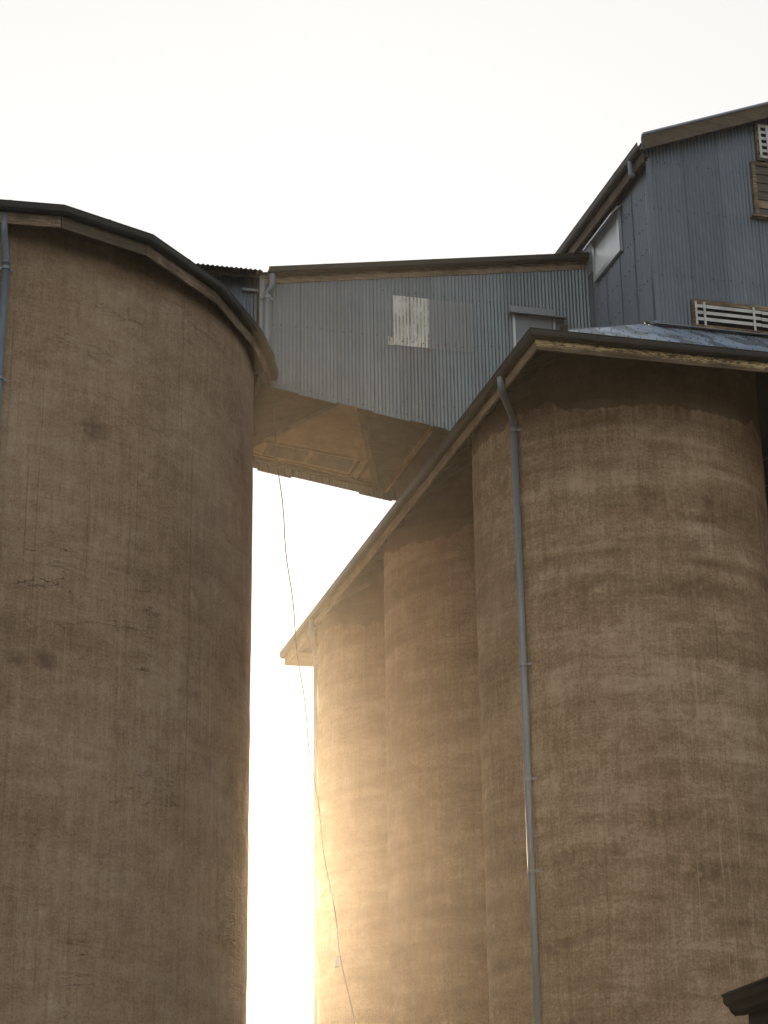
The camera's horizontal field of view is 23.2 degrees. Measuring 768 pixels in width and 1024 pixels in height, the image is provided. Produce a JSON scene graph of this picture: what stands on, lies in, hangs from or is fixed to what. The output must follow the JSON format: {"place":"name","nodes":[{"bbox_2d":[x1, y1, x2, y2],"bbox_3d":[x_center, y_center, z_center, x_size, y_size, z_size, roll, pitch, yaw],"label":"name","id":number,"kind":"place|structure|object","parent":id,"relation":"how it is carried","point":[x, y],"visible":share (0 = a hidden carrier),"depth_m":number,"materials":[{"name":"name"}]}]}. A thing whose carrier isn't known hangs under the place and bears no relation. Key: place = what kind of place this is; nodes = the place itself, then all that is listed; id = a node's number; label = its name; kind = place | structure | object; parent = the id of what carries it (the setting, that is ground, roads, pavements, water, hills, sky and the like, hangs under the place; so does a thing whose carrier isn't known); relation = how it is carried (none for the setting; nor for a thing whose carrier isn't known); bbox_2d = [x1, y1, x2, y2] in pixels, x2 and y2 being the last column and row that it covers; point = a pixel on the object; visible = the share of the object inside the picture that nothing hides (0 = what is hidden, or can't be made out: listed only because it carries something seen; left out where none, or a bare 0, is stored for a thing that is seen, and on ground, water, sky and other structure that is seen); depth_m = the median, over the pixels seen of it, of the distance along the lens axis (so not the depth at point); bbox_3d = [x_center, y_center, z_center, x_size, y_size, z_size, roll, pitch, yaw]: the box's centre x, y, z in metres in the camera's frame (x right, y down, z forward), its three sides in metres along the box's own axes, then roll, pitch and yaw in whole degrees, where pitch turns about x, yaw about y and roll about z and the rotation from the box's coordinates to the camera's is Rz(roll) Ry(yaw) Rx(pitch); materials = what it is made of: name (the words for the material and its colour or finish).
{"place":"outdoors","nodes":[
{"label":"outdoors","id":0,"kind":"place"},
{"bbox_2d":[0,0,767,1023],"label":"sky","id":1,"kind":"structure","parent":0,"point":[253,134],"materials":[{"name":"white"}]},
{"bbox_2d":[721,976,767,1023],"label":"shed","id":2,"kind":"structure","parent":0,"point":[750,1000],"depth_m":13.23,"materials":[{"name":"paint"}]},
{"label":"ground","id":3,"kind":"structure","parent":0,"visible":0},
{"bbox_2d":[0,199,278,1023],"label":"round silo","id":4,"kind":"object","parent":3,"relation":"on","point":[132,359],"visible":1,"depth_m":37.79,"materials":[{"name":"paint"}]},
{"bbox_2d":[197,263,262,377],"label":"headhouse","id":5,"kind":"structure","parent":4,"relation":"on","point":[241,283],"depth_m":47.15,"materials":[{"name":"metal"}]},
{"bbox_2d":[271,388,354,1023],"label":"cable","id":6,"kind":"object","parent":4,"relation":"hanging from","point":[336,958],"visible":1,"depth_m":35.28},
{"bbox_2d":[318,572,389,1023],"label":"grain silo","id":7,"kind":"object","parent":3,"relation":"on","point":[352,774],"visible":0.31,"depth_m":54.95,"materials":[{"name":"brown concrete"}]},
{"bbox_2d":[383,472,488,1023],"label":"grain silo","id":8,"kind":"object","parent":3,"relation":"on","point":[437,923],"visible":0.35,"depth_m":47.29,"materials":[{"name":"brown concrete"}]},
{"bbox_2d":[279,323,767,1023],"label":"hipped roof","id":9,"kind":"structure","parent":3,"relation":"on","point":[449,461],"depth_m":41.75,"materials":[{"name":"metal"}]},
{"bbox_2d":[253,252,590,500],"bbox_3d":[0.120,-3.606,50.164,9.689,5.786,5.730,4,-21,-14],"label":"link gallery","id":10,"kind":"object","parent":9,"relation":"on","point":[387,370],"visible":0.62,"depth_m":48.03,"materials":[{"name":"metal"}]},
{"bbox_2d":[508,305,567,348],"bbox_3d":[4.033,-4.545,48.595,1.560,1.720,0.270,4,-21,-14],"label":"window","id":11,"kind":"structure","parent":10,"relation":"in","point":[523,318],"depth_m":48.77,"materials":[{"name":"white metal"}]},
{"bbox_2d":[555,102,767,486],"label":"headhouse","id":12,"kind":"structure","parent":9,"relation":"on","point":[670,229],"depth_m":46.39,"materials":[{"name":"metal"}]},
{"bbox_2d":[583,205,622,282],"bbox_3d":[5.658,-6.916,48.352,0.295,1.270,2.070,4,-21,-14],"label":"window","id":13,"kind":"structure","parent":12,"relation":"in","point":[607,244],"depth_m":48.30,"materials":[{"name":"grey glass"}]},
{"bbox_2d":[749,161,767,219],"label":"window","id":14,"kind":"structure","parent":12,"relation":"in","point":[760,168],"depth_m":46.82,"materials":[{"name":"wood"}]},
{"bbox_2d":[471,353,767,1023],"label":"grain silo","id":15,"kind":"object","parent":3,"relation":"on","point":[644,517],"visible":0.94,"depth_m":39.38,"materials":[{"name":"brown concrete"}]}
]}

